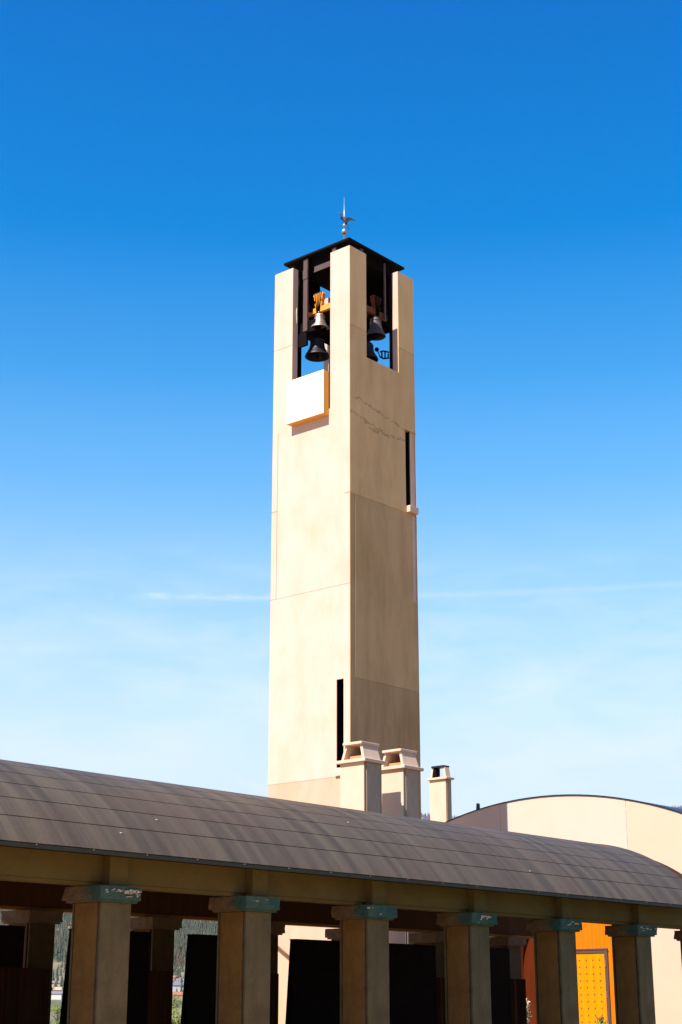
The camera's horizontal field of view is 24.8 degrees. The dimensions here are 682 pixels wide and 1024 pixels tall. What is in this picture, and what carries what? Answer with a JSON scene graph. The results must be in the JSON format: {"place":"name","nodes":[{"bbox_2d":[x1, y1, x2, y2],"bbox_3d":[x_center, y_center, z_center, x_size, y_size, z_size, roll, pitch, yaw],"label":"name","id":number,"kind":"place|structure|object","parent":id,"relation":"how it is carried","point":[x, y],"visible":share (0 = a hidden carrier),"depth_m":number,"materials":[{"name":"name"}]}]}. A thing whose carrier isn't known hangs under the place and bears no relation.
{"place":"outdoors","nodes":[
{"label":"outdoors","id":0,"kind":"place"},
{"bbox_2d":[1,811,675,1023],"bbox_3d":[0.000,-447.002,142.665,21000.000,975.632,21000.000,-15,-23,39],"label":"hills","id":1,"kind":"structure","parent":0,"point":[55,966],"depth_m":1835.95,"materials":[{"name":"green plant"}]},
{"bbox_2d":[50,1002,60,1023],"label":"tree","id":2,"kind":"object","parent":1,"relation":"on","point":[58,1012],"visible":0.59,"depth_m":712.52,"materials":[{"name":"green plant"}]},
{"bbox_2d":[52,981,59,987],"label":"house","id":3,"kind":"structure","parent":1,"relation":"on","point":[53,983],"depth_m":1597.72,"materials":[{"name":"beige"}]},
{"bbox_2d":[51,991,62,999],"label":"house","id":4,"kind":"structure","parent":1,"relation":"on","point":[56,995],"depth_m":1246.47,"materials":[{"name":"white"}]},
{"bbox_2d":[53,987,61,990],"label":"house","id":5,"kind":"structure","parent":1,"relation":"on","point":[57,988],"depth_m":1315.32,"materials":[{"name":"beige"}]},
{"bbox_2d":[172,1004,181,1023],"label":"tree","id":6,"kind":"object","parent":1,"relation":"on","point":[176,1018],"visible":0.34,"depth_m":340.40,"materials":[{"name":"green plant"}]},
{"bbox_2d":[172,993,181,1012],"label":"tree","id":7,"kind":"object","parent":1,"relation":"on","point":[175,1000],"visible":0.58,"depth_m":853.10,"materials":[{"name":"green plant"}]},
{"bbox_2d":[172,992,182,1000],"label":"house","id":8,"kind":"structure","parent":1,"relation":"on","point":[179,994],"depth_m":1259.55,"materials":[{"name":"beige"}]},
{"bbox_2d":[173,982,183,991],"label":"house","id":9,"kind":"structure","parent":1,"relation":"on","point":[176,985],"depth_m":1403.67,"materials":[{"name":"white"}]},
{"bbox_2d":[0,805,681,991],"bbox_3d":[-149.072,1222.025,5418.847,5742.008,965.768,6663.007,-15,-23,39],"label":"forest","id":10,"kind":"object","parent":1,"relation":"on","point":[62,938],"visible":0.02,"depth_m":2806.10,"materials":[{"name":"green plant"}]},
{"bbox_2d":[0,0,681,817],"label":"sky","id":11,"kind":"structure","parent":0,"point":[162,162],"materials":[{"name":"blue"}]},
{"bbox_2d":[268,237,420,1023],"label":"bell tower","id":12,"kind":"structure","parent":0,"point":[344,654],"depth_m":52.74,"materials":[{"name":"concrete"}]},
{"bbox_2d":[278,946,288,957],"bbox_3d":[-1.819,13.905,49.077,1.536,1.006,0.139,-15,-23,39],"label":"handrail","id":13,"kind":"object","parent":12,"relation":"attached to","point":[283,951],"visible":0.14,"depth_m":48.99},
{"bbox_2d":[305,327,329,361],"bbox_3d":[-0.857,-6.029,56.045,0.897,1.069,0.897,0,-18,0],"label":"bell","id":14,"kind":"object","parent":12,"relation":"hanging from","point":[317,351],"visible":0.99,"depth_m":55.90,"materials":[{"name":"brown metal"}]},
{"bbox_2d":[308,291,329,330],"bbox_3d":[-0.770,-7.228,55.891,1.183,1.479,0.650,-34,-38,60],"label":"bell","id":15,"kind":"object","parent":12,"relation":"hanging from","point":[320,308],"visible":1,"depth_m":55.81,"materials":[{"name":"silver metal"}]},
{"bbox_2d":[337,202,355,238],"bbox_3d":[0.226,-10.718,57.818,0.711,2.220,0.229,8,-19,-24],"label":"weathervane","id":16,"kind":"object","parent":12,"relation":"on","point":[344,230],"visible":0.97,"depth_m":57.75,"materials":[{"name":"metal"}]},
{"bbox_2d":[366,333,378,361],"bbox_3d":[0.927,-5.857,55.814,0.840,0.979,0.857,2,-18,-5],"label":"bell","id":17,"kind":"object","parent":12,"relation":"hanging from","point":[371,354],"visible":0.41,"depth_m":55.65,"materials":[{"name":"brown metal"}]},
{"bbox_2d":[366,294,387,340],"bbox_3d":[1.256,-7.046,56.063,0.720,1.677,1.154,-39,-42,63],"label":"bell","id":18,"kind":"object","parent":12,"relation":"hanging from","point":[373,310],"visible":0.96,"depth_m":55.95,"materials":[{"name":"grey metal"}]},
{"bbox_2d":[374,347,388,358],"bbox_3d":[1.497,-5.756,56.330,0.170,0.409,0.785,-15,-23,39],"label":"bell hammer","id":19,"kind":"object","parent":12,"relation":"attached to","point":[376,349],"visible":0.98,"depth_m":56.30,"materials":[{"name":"black metal"}]},
{"bbox_2d":[336,741,385,812],"bbox_3d":[0.588,11.076,44.176,1.107,8.960,0.973,-15,-23,39],"label":"chimney","id":20,"kind":"object","parent":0,"point":[360,763],"visible":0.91,"depth_m":44.94,"materials":[{"name":"concrete"}]},
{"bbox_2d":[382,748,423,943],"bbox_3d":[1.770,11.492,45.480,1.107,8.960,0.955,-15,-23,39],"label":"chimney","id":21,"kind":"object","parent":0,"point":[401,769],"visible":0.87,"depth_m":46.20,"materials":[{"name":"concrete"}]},
{"bbox_2d":[427,765,453,821],"bbox_3d":[4.053,15.604,61.651,1.015,10.960,0.528,-15,-23,39],"label":"chimney","id":22,"kind":"object","parent":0,"point":[440,801],"visible":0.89,"depth_m":62.79,"materials":[{"name":"concrete"}]},
{"bbox_2d":[526,998,531,1023],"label":"flowering shrub","id":23,"kind":"object","parent":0,"point":[528,1010],"visible":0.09,"depth_m":49.43,"materials":[{"name":"white plant"}]},
{"bbox_2d":[446,794,681,1023],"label":"arched hall","id":24,"kind":"structure","parent":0,"point":[652,831],"depth_m":52.37,"materials":[{"name":"beige paint"}]},
{"bbox_2d":[576,948,611,1023],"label":"door","id":25,"kind":"structure","parent":24,"relation":"in","point":[594,999],"depth_m":52.29,"materials":[{"name":"yellow paint"}]},
{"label":"colonnade floor","id":26,"kind":"structure","parent":0,"visible":0},
{"bbox_2d":[0,925,49,1023],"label":"screen","id":27,"kind":"object","parent":26,"relation":"on","point":[24,995],"visible":1,"depth_m":31.77,"materials":[{"name":"black"}]},
{"bbox_2d":[59,929,172,1023],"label":"screen","id":28,"kind":"object","parent":26,"relation":"on","point":[149,997],"visible":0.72,"depth_m":34.23,"materials":[{"name":"black"}]},
{"bbox_2d":[180,934,278,1023],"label":"screen","id":29,"kind":"object","parent":26,"relation":"on","point":[199,998],"visible":0.41,"depth_m":35.58,"materials":[{"name":"black"}]},
{"bbox_2d":[285,939,339,1023],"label":"screen","id":30,"kind":"object","parent":26,"relation":"on","point":[313,991],"visible":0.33,"depth_m":38.32,"materials":[{"name":"black"}]},
{"bbox_2d":[0,759,681,1023],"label":"colonnade","id":31,"kind":"object","parent":26,"relation":"on","point":[103,859],"visible":1,"depth_m":31.28,"materials":[{"name":"metal"}]},
{"bbox_2d":[389,943,445,1023],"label":"screen","id":32,"kind":"object","parent":26,"relation":"on","point":[416,990],"visible":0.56,"depth_m":41.23,"materials":[{"name":"black"}]},
{"bbox_2d":[490,948,526,1023],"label":"screen","id":33,"kind":"object","parent":26,"relation":"on","point":[508,1000],"visible":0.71,"depth_m":44.21,"materials":[{"name":"black"}]},
{"bbox_2d":[594,1015,607,1023],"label":"potted shrub","id":34,"kind":"object","parent":26,"relation":"on","point":[601,1019],"visible":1,"depth_m":49.20,"materials":[{"name":"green plant"}]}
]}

